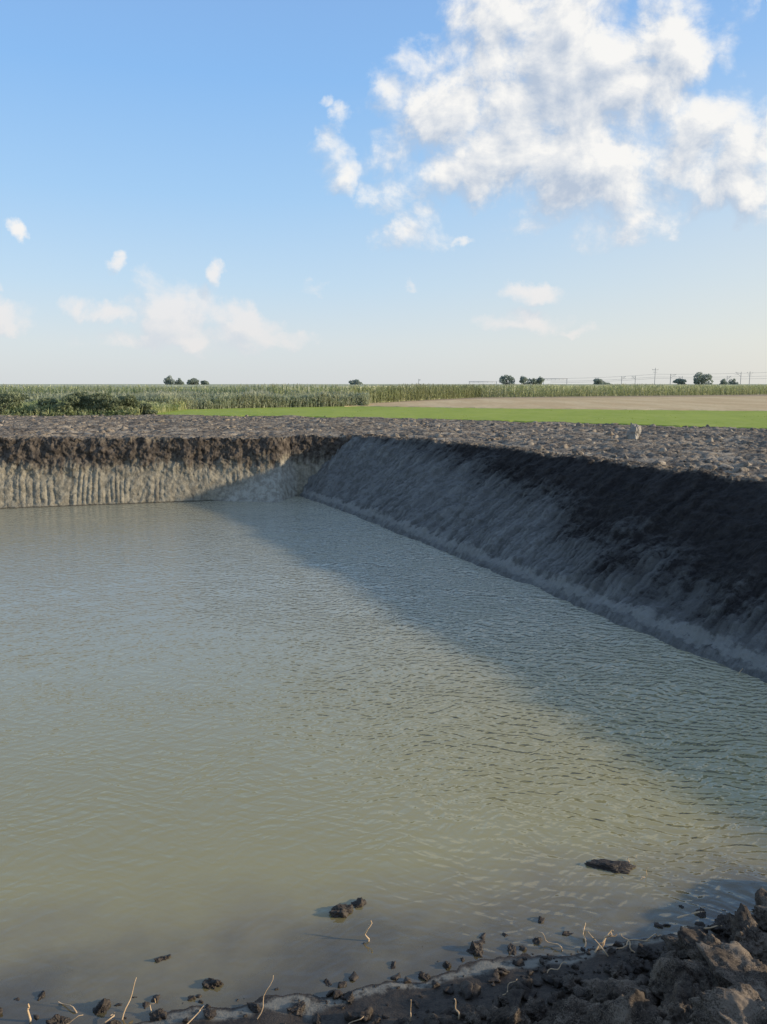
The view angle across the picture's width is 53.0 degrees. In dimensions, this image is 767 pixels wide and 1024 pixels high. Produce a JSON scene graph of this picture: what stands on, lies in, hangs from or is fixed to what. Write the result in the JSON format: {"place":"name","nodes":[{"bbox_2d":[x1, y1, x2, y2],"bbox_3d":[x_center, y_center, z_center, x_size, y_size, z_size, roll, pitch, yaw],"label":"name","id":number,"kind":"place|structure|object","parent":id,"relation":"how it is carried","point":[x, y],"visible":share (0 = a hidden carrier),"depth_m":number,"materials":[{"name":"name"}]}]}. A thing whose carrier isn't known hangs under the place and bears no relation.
{"place":"outdoors","nodes":[
{"label":"outdoors","id":0,"kind":"place"},
{"bbox_2d":[0,880,754,1023],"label":"shore","id":1,"kind":"structure","parent":0,"point":[335,965],"depth_m":4.65,"materials":[{"name":"soil"}]},
{"bbox_2d":[27,1003,31,1023],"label":"dry stalk","id":2,"kind":"object","parent":1,"relation":"on","point":[29,1017],"visible":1,"depth_m":4.40,"materials":[{"name":"plant"}]},
{"bbox_2d":[30,990,45,1004],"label":"soil clod","id":3,"kind":"object","parent":1,"relation":"on","point":[41,995],"visible":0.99,"depth_m":4.56,"materials":[{"name":"grey soil"}]},
{"bbox_2d":[46,1014,71,1023],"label":"soil clod","id":4,"kind":"object","parent":1,"relation":"on","point":[56,1019],"visible":1,"depth_m":4.38,"materials":[{"name":"grey soil"}]},
{"bbox_2d":[58,1002,83,1018],"bbox_3d":[-1.817,2.902,4.486,0.219,0.043,0.015,5,11,28],"label":"dry stalk","id":5,"kind":"object","parent":1,"relation":"on","point":[70,1006],"visible":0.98,"depth_m":4.49,"materials":[{"name":"plant"}]},
{"bbox_2d":[93,998,110,1016],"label":"soil clod","id":6,"kind":"object","parent":1,"relation":"on","point":[102,1007],"visible":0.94,"depth_m":4.48,"materials":[{"name":"brown soil"}]},
{"bbox_2d":[105,1020,121,1023],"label":"soil clod","id":7,"kind":"object","parent":1,"relation":"on","point":[114,1022],"visible":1,"depth_m":4.32,"materials":[{"name":"soil"}]},
{"bbox_2d":[121,977,136,1020],"bbox_3d":[-1.472,2.821,4.457,0.012,0.188,0.131,5,11,29],"label":"dry stalk","id":8,"kind":"object","parent":1,"relation":"on","point":[128,1001],"visible":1,"depth_m":4.45,"materials":[{"name":"plant"}]},
{"bbox_2d":[149,1008,166,1020],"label":"soil clod","id":9,"kind":"object","parent":1,"relation":"on","point":[159,1014],"visible":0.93,"depth_m":4.42,"materials":[{"name":"grey soil"}]},
{"bbox_2d":[154,954,170,962],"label":"soil clod","id":10,"kind":"object","parent":1,"relation":"on","point":[160,958],"visible":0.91,"depth_m":4.88,"materials":[{"name":"brown soil"}]},
{"bbox_2d":[202,1007,216,1019],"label":"soil clod","id":11,"kind":"object","parent":1,"relation":"on","point":[209,1013],"visible":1,"depth_m":4.43,"materials":[{"name":"grey soil"}]},
{"bbox_2d":[202,978,223,989],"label":"soil clod","id":12,"kind":"object","parent":1,"relation":"on","point":[209,983],"visible":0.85,"depth_m":4.66,"materials":[{"name":"soil"}]},
{"bbox_2d":[246,1002,261,1012],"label":"soil clod","id":13,"kind":"object","parent":1,"relation":"on","point":[256,1007],"visible":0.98,"depth_m":4.48,"materials":[{"name":"grey soil"}]},
{"bbox_2d":[257,975,273,1018],"bbox_3d":[-0.679,2.789,4.424,0.022,0.205,0.130,8,12,38],"label":"dry stalk","id":14,"kind":"object","parent":1,"relation":"on","point":[263,999],"visible":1,"depth_m":4.42,"materials":[{"name":"plant"}]},
{"bbox_2d":[286,1000,304,1015],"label":"soil clod","id":15,"kind":"object","parent":1,"relation":"on","point":[297,1008],"visible":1,"depth_m":4.46,"materials":[{"name":"grey soil"}]},
{"bbox_2d":[322,978,331,988],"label":"soil clod","id":16,"kind":"object","parent":1,"relation":"on","point":[326,983],"visible":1,"depth_m":4.68,"materials":[{"name":"grey soil"}]},
{"bbox_2d":[329,904,353,917],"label":"soil clod","id":17,"kind":"object","parent":1,"relation":"on","point":[341,910],"visible":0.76,"depth_m":5.29,"materials":[{"name":"soil"}]},
{"bbox_2d":[344,991,353,1003],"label":"soil clod","id":18,"kind":"object","parent":1,"relation":"on","point":[349,996],"visible":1,"depth_m":4.55,"materials":[{"name":"brown soil"}]},
{"bbox_2d":[351,897,365,907],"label":"soil clod","id":19,"kind":"object","parent":1,"relation":"on","point":[359,902],"visible":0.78,"depth_m":5.38,"materials":[{"name":"soil"}]},
{"bbox_2d":[10,884,754,1023],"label":"soil crumbs","id":20,"kind":"object","parent":1,"relation":"on","point":[520,988],"visible":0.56,"depth_m":4.55,"materials":[{"name":"brown soil"}]},
{"bbox_2d":[393,1018,404,1023],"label":"soil clod","id":21,"kind":"object","parent":1,"relation":"on","point":[399,1021],"visible":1,"depth_m":4.24,"materials":[{"name":"soil"}]},
{"bbox_2d":[418,972,429,980],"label":"soil clod","id":22,"kind":"object","parent":1,"relation":"on","point":[424,976],"visible":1,"depth_m":4.73,"materials":[{"name":"soil"}]},
{"bbox_2d":[454,998,459,1018],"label":"dry stalk","id":23,"kind":"object","parent":1,"relation":"on","point":[457,1011],"visible":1,"depth_m":4.31,"materials":[{"name":"plant"}]},
{"bbox_2d":[465,1010,479,1023],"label":"soil clod","id":24,"kind":"object","parent":1,"relation":"on","point":[470,1016],"visible":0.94,"depth_m":4.27,"materials":[{"name":"soil"}]},
{"bbox_2d":[465,941,483,957],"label":"soil clod","id":25,"kind":"object","parent":1,"relation":"on","point":[475,950],"visible":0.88,"depth_m":4.94,"materials":[{"name":"soil"}]},
{"bbox_2d":[497,995,508,1006],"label":"soil clod","id":26,"kind":"object","parent":1,"relation":"on","point":[503,1000],"visible":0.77,"depth_m":4.40,"materials":[{"name":"soil"}]},
{"bbox_2d":[486,1004,531,1023],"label":"soil clod","id":27,"kind":"object","parent":1,"relation":"on","point":[506,1014],"visible":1,"depth_m":4.02,"materials":[{"name":"grey soil"}]},
{"bbox_2d":[507,943,516,955],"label":"soil clod","id":28,"kind":"object","parent":1,"relation":"on","point":[511,947],"visible":1,"depth_m":4.95,"materials":[{"name":"soil"}]},
{"bbox_2d":[524,996,545,1022],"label":"soil clod","id":29,"kind":"object","parent":1,"relation":"on","point":[535,1009],"visible":0.74,"depth_m":4.25,"materials":[{"name":"soil"}]},
{"bbox_2d":[532,937,541,945],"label":"soil clod","id":30,"kind":"object","parent":1,"relation":"on","point":[537,940],"visible":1,"depth_m":5.03,"materials":[{"name":"brown soil"}]},
{"bbox_2d":[540,932,562,950],"bbox_3d":[1.085,2.791,5.000,0.177,0.067,0.017,7,12,36],"label":"dry stalk","id":31,"kind":"object","parent":1,"relation":"on","point":[552,943],"visible":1,"depth_m":4.99,"materials":[{"name":"plant"}]},
{"bbox_2d":[560,974,575,991],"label":"soil clod","id":32,"kind":"object","parent":1,"relation":"on","point":[567,981],"visible":0.9,"depth_m":4.56,"materials":[{"name":"soil"}]},
{"bbox_2d":[537,994,600,1023],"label":"soil clod","id":33,"kind":"object","parent":1,"relation":"on","point":[572,1009],"visible":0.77,"depth_m":4.10,"materials":[{"name":"soil"}]},
{"bbox_2d":[582,923,586,946],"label":"dry stalk","id":34,"kind":"object","parent":1,"relation":"on","point":[584,936],"visible":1,"depth_m":5.05,"materials":[{"name":"plant"}]},
{"bbox_2d":[582,978,607,1000],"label":"soil clod","id":35,"kind":"object","parent":1,"relation":"on","point":[591,985],"visible":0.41,"depth_m":4.45,"materials":[{"name":"grey soil"}]},
{"bbox_2d":[588,932,607,956],"bbox_3d":[1.373,2.767,4.928,0.027,0.090,0.157,-8,13,-41],"label":"dry stalk","id":36,"kind":"object","parent":1,"relation":"on","point":[599,945],"visible":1,"depth_m":4.91,"materials":[{"name":"plant"}]},
{"bbox_2d":[594,930,613,952],"bbox_3d":[1.424,2.772,4.968,0.180,0.092,0.021,-6,11,-33],"label":"dry stalk","id":37,"kind":"object","parent":1,"relation":"on","point":[596,949],"visible":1,"depth_m":4.95,"materials":[{"name":"plant"}]},
{"bbox_2d":[598,932,616,949],"bbox_3d":[1.447,2.768,4.966,0.136,0.124,0.058,-5,10,-26],"label":"dry stalk","id":38,"kind":"object","parent":1,"relation":"on","point":[603,944],"visible":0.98,"depth_m":4.96,"materials":[{"name":"plant"}]},
{"bbox_2d":[590,979,629,1003],"bbox_3d":[1.296,2.718,4.229,0.318,0.224,0.393,22,2,40],"label":"soil clod","id":39,"kind":"object","parent":1,"relation":"on","point":[612,989],"visible":0.34,"depth_m":4.25,"materials":[{"name":"soil"}]},
{"bbox_2d":[609,961,626,978],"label":"soil clod","id":40,"kind":"object","parent":1,"relation":"on","point":[617,970],"visible":0.81,"depth_m":4.63,"materials":[{"name":"brown soil"}]},
{"bbox_2d":[584,989,670,1023],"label":"soil clod","id":41,"kind":"object","parent":1,"relation":"on","point":[634,1006],"visible":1,"depth_m":3.77,"materials":[{"name":"grey soil"}]},
{"bbox_2d":[609,977,645,993],"bbox_3d":[1.397,2.764,4.410,0.254,0.152,0.192,25,0,15],"label":"soil clod","id":42,"kind":"object","parent":1,"relation":"on","point":[628,985],"visible":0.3,"depth_m":4.42,"materials":[{"name":"grey soil"}]},
{"bbox_2d":[621,934,634,952],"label":"dry stalk","id":43,"kind":"object","parent":1,"relation":"on","point":[629,944],"visible":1,"depth_m":4.94,"materials":[{"name":"plant"}]},
{"bbox_2d":[616,939,649,948],"bbox_3d":[1.613,2.800,4.998,0.242,0.034,0.061,-3,10,-16],"label":"dry stalk","id":44,"kind":"object","parent":1,"relation":"on","point":[629,940],"visible":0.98,"depth_m":5.00,"materials":[{"name":"plant"}]},
{"bbox_2d":[625,956,644,973],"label":"soil clod","id":45,"kind":"object","parent":1,"relation":"on","point":[636,963],"visible":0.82,"depth_m":4.73,"materials":[{"name":"brown soil"}]},
{"bbox_2d":[635,943,657,959],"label":"soil clod","id":46,"kind":"object","parent":1,"relation":"on","point":[644,952],"visible":0.95,"depth_m":4.84,"materials":[{"name":"brown soil"}]},
{"bbox_2d":[658,950,679,959],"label":"soil clod","id":47,"kind":"object","parent":1,"relation":"on","point":[673,954],"visible":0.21,"depth_m":4.72,"materials":[{"name":"soil"}]},
{"bbox_2d":[648,958,697,1003],"bbox_3d":[1.689,2.708,4.407,0.331,0.389,0.366,0,9,0],"label":"soil clod","id":48,"kind":"object","parent":1,"relation":"on","point":[665,973],"visible":0.52,"depth_m":4.35,"materials":[{"name":"soil"}]},
{"bbox_2d":[662,935,690,959],"bbox_3d":[1.895,2.763,4.839,0.233,0.177,0.277,11,2,-17],"label":"soil clod","id":49,"kind":"object","parent":1,"relation":"on","point":[672,943],"visible":0.3,"depth_m":4.82,"materials":[{"name":"soil"}]},
{"bbox_2d":[658,973,702,1023],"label":"soil clod","id":50,"kind":"object","parent":1,"relation":"on","point":[676,1005],"visible":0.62,"depth_m":3.94,"materials":[{"name":"grey soil"}]},
{"bbox_2d":[677,911,703,917],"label":"dry stalk","id":51,"kind":"object","parent":1,"relation":"on","point":[691,914],"visible":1,"depth_m":5.29,"materials":[{"name":"plant"}]},
{"bbox_2d":[680,959,712,991],"bbox_3d":[1.848,2.674,4.331,0.265,0.238,0.388,20,25,-6],"label":"soil clod","id":52,"kind":"object","parent":1,"relation":"on","point":[700,973],"visible":0.3,"depth_m":4.34,"materials":[{"name":"brown soil"}]},
{"bbox_2d":[687,926,708,934],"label":"soil clod","id":53,"kind":"object","parent":1,"relation":"on","point":[694,927],"visible":0.2,"depth_m":5.05,"materials":[{"name":"brown soil"}]},
{"bbox_2d":[677,926,723,965],"bbox_3d":[2.039,2.686,4.646,0.466,0.269,0.491,10,16,-26],"label":"soil clod","id":54,"kind":"object","parent":1,"relation":"on","point":[688,938],"visible":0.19,"depth_m":4.68,"materials":[{"name":"brown soil"}]},
{"bbox_2d":[696,907,708,920],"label":"soil clod","id":55,"kind":"object","parent":1,"relation":"on","point":[702,916],"visible":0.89,"depth_m":5.28,"materials":[{"name":"soil"}]},
{"bbox_2d":[709,912,734,937],"bbox_3d":[2.300,2.760,5.110,0.239,0.174,0.170,-7,12,-35],"label":"soil clod","id":56,"kind":"object","parent":1,"relation":"on","point":[723,920],"visible":0.47,"depth_m":5.08,"materials":[{"name":"brown soil"}]},
{"bbox_2d":[688,982,766,1023],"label":"soil clod","id":57,"kind":"object","parent":1,"relation":"on","point":[739,1003],"visible":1,"depth_m":3.67,"materials":[{"name":"grey soil"}]},
{"bbox_2d":[696,941,766,1000],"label":"soil clod","id":58,"kind":"object","parent":1,"relation":"on","point":[733,963],"visible":0.56,"depth_m":4.22,"materials":[{"name":"soil"}]},
{"bbox_2d":[728,903,766,954],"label":"soil clod","id":59,"kind":"object","parent":1,"relation":"on","point":[749,935],"visible":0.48,"depth_m":4.83,"materials":[{"name":"soil"}]},
{"bbox_2d":[751,950,766,960],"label":"soil clod","id":60,"kind":"object","parent":1,"relation":"on","point":[759,955],"visible":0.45,"depth_m":4.52,"materials":[{"name":"soil"}]},
{"bbox_2d":[752,888,766,930],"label":"soil clod","id":61,"kind":"object","parent":1,"relation":"on","point":[759,914],"visible":0.59,"depth_m":5.10,"materials":[{"name":"soil"}]},
{"bbox_2d":[761,953,766,965],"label":"soil clod","id":62,"kind":"object","parent":1,"relation":"on","point":[764,959],"visible":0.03,"depth_m":4.45,"materials":[{"name":"brown soil"}]},
{"bbox_2d":[0,496,766,1023],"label":"water","id":63,"kind":"structure","parent":0,"point":[246,746],"depth_m":7.50,"materials":[{"name":"green liquid"}]},
{"bbox_2d":[364,921,371,945],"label":"dry stalk","id":64,"kind":"object","parent":63,"relation":"in","point":[366,932],"visible":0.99,"depth_m":5.04,"materials":[{"name":"plant"}]},
{"bbox_2d":[584,859,635,873],"bbox_3d":[1.716,2.696,5.824,0.387,0.103,0.174,2,10,13],"label":"soil clod","id":65,"kind":"object","parent":63,"relation":"in","point":[622,867],"visible":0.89,"depth_m":5.80,"materials":[{"name":"soil"}]},
{"bbox_2d":[0,414,766,476],"bbox_3d":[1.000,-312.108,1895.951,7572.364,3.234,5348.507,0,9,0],"label":"ground","id":66,"kind":"structure","parent":0,"point":[648,452],"depth_m":27.02,"materials":[{"name":"brown soil"}]},
{"bbox_2d":[0,392,28,413],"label":"bush","id":67,"kind":"object","parent":66,"relation":"on","point":[15,397],"visible":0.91,"depth_m":42.86,"materials":[{"name":"green plant"}]},
{"bbox_2d":[26,397,57,412],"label":"bush","id":68,"kind":"object","parent":66,"relation":"on","point":[51,400],"visible":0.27,"depth_m":43.09,"materials":[{"name":"green plant"}]},
{"bbox_2d":[53,391,93,412],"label":"bush","id":69,"kind":"object","parent":66,"relation":"on","point":[75,399],"visible":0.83,"depth_m":42.62,"materials":[{"name":"green plant"}]},
{"bbox_2d":[0,398,186,415],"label":"weeds","id":70,"kind":"object","parent":66,"relation":"on","point":[46,410],"visible":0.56,"depth_m":42.48,"materials":[{"name":"green plant"}]},
{"bbox_2d":[82,391,126,411],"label":"bush","id":71,"kind":"object","parent":66,"relation":"on","point":[107,401],"visible":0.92,"depth_m":42.62,"materials":[{"name":"green plant"}]},
{"bbox_2d":[115,394,140,409],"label":"bush","id":72,"kind":"object","parent":66,"relation":"on","point":[129,399],"visible":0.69,"depth_m":43.03,"materials":[{"name":"green plant"}]},
{"bbox_2d":[139,403,157,414],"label":"bush","id":73,"kind":"object","parent":66,"relation":"on","point":[146,409],"visible":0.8,"depth_m":43.05,"materials":[{"name":"green plant"}]},
{"bbox_2d":[163,375,174,384],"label":"tree","id":74,"kind":"object","parent":66,"relation":"on","point":[168,380],"visible":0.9,"depth_m":295.33,"materials":[{"name":"green plant"}]},
{"bbox_2d":[174,378,184,384],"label":"tree","id":75,"kind":"object","parent":66,"relation":"on","point":[178,382],"visible":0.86,"depth_m":298.45,"materials":[{"name":"green plant"}]},
{"bbox_2d":[0,389,371,408],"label":"maize plants","id":76,"kind":"object","parent":66,"relation":"on","point":[226,400],"visible":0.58,"depth_m":57.08,"materials":[{"name":"green plant"}]},
{"bbox_2d":[0,434,380,508],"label":"pit wall","id":77,"kind":"structure","parent":66,"relation":"on","point":[49,471],"depth_m":23.85,"materials":[{"name":"soil"}]},
{"bbox_2d":[186,378,198,384],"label":"tree","id":78,"kind":"object","parent":66,"relation":"on","point":[193,381],"visible":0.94,"depth_m":295.36,"materials":[{"name":"green plant"}]},
{"bbox_2d":[200,380,208,384],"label":"bush","id":79,"kind":"object","parent":66,"relation":"on","point":[203,382],"visible":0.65,"depth_m":296.40,"materials":[{"name":"green plant"}]},
{"bbox_2d":[348,379,362,384],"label":"bush","id":80,"kind":"object","parent":66,"relation":"on","point":[355,381],"visible":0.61,"depth_m":295.21,"materials":[{"name":"green plant"}]},
{"bbox_2d":[0,414,766,477],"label":"soil clods","id":81,"kind":"object","parent":66,"relation":"on","point":[742,466],"visible":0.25,"depth_m":26.86,"materials":[{"name":"soil"}]},
{"bbox_2d":[0,383,766,402],"bbox_3d":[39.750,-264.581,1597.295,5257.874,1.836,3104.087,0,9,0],"label":"maize canopy","id":82,"kind":"object","parent":66,"relation":"on","point":[200,386],"visible":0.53,"depth_m":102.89,"materials":[{"name":"green plant"}]},
{"bbox_2d":[1,384,762,388],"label":"maize tassels","id":83,"kind":"object","parent":82,"relation":"on","point":[333,385],"visible":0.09,"depth_m":80.22,"materials":[{"name":"plant"}]},
{"bbox_2d":[469,381,496,383],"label":"railway gantry","id":84,"kind":"object","parent":66,"relation":"on","point":[482,381],"visible":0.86,"depth_m":394.26,"materials":[{"name":"grey metal"}]},
{"bbox_2d":[499,375,514,384],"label":"tree","id":85,"kind":"object","parent":66,"relation":"on","point":[507,377],"visible":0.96,"depth_m":294.82,"materials":[{"name":"green plant"}]},
{"bbox_2d":[519,376,530,384],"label":"tree","id":86,"kind":"object","parent":66,"relation":"on","point":[523,380],"visible":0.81,"depth_m":294.98,"materials":[{"name":"green plant"}]},
{"bbox_2d":[527,376,544,384],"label":"tree","id":87,"kind":"object","parent":66,"relation":"on","point":[539,380],"visible":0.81,"depth_m":297.20,"materials":[{"name":"green plant"}]},
{"bbox_2d":[593,379,609,384],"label":"bush","id":88,"kind":"object","parent":66,"relation":"on","point":[599,381],"visible":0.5,"depth_m":296.26,"materials":[{"name":"green plant"}]},
{"bbox_2d":[626,423,641,439],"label":"boulder","id":89,"kind":"object","parent":66,"relation":"on","point":[634,432],"visible":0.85,"depth_m":24.03,"materials":[{"name":"stone"}]},
{"bbox_2d":[672,378,686,384],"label":"bush","id":90,"kind":"object","parent":66,"relation":"on","point":[679,381],"visible":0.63,"depth_m":295.14,"materials":[{"name":"green plant"}]},
{"bbox_2d":[693,372,713,384],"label":"tree","id":91,"kind":"object","parent":66,"relation":"on","point":[700,378],"visible":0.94,"depth_m":294.57,"materials":[{"name":"green plant"}]},
{"bbox_2d":[719,378,728,384],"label":"tree","id":92,"kind":"object","parent":66,"relation":"on","point":[723,381],"visible":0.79,"depth_m":295.43,"materials":[{"name":"green plant"}]},
{"bbox_2d":[728,378,738,384],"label":"tree","id":93,"kind":"object","parent":66,"relation":"on","point":[732,382],"visible":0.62,"depth_m":296.82,"materials":[{"name":"green plant"}]},
{"bbox_2d":[0,0,766,383],"label":"sky","id":94,"kind":"structure","parent":0,"point":[212,191],"materials":[{"name":"blue"}]},
{"bbox_2d":[157,406,766,428],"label":"grass field","id":95,"kind":"structure","parent":0,"point":[736,419],"depth_m":43.58,"materials":[{"name":"green plant"}]},
{"bbox_2d":[299,434,766,682],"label":"pit bank","id":96,"kind":"structure","parent":0,"point":[674,556],"depth_m":14.67,"materials":[{"name":"soil"}]},
{"bbox_2d":[344,395,766,410],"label":"stubble field","id":97,"kind":"structure","parent":0,"point":[722,402],"depth_m":66.82,"materials":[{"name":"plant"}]}
]}

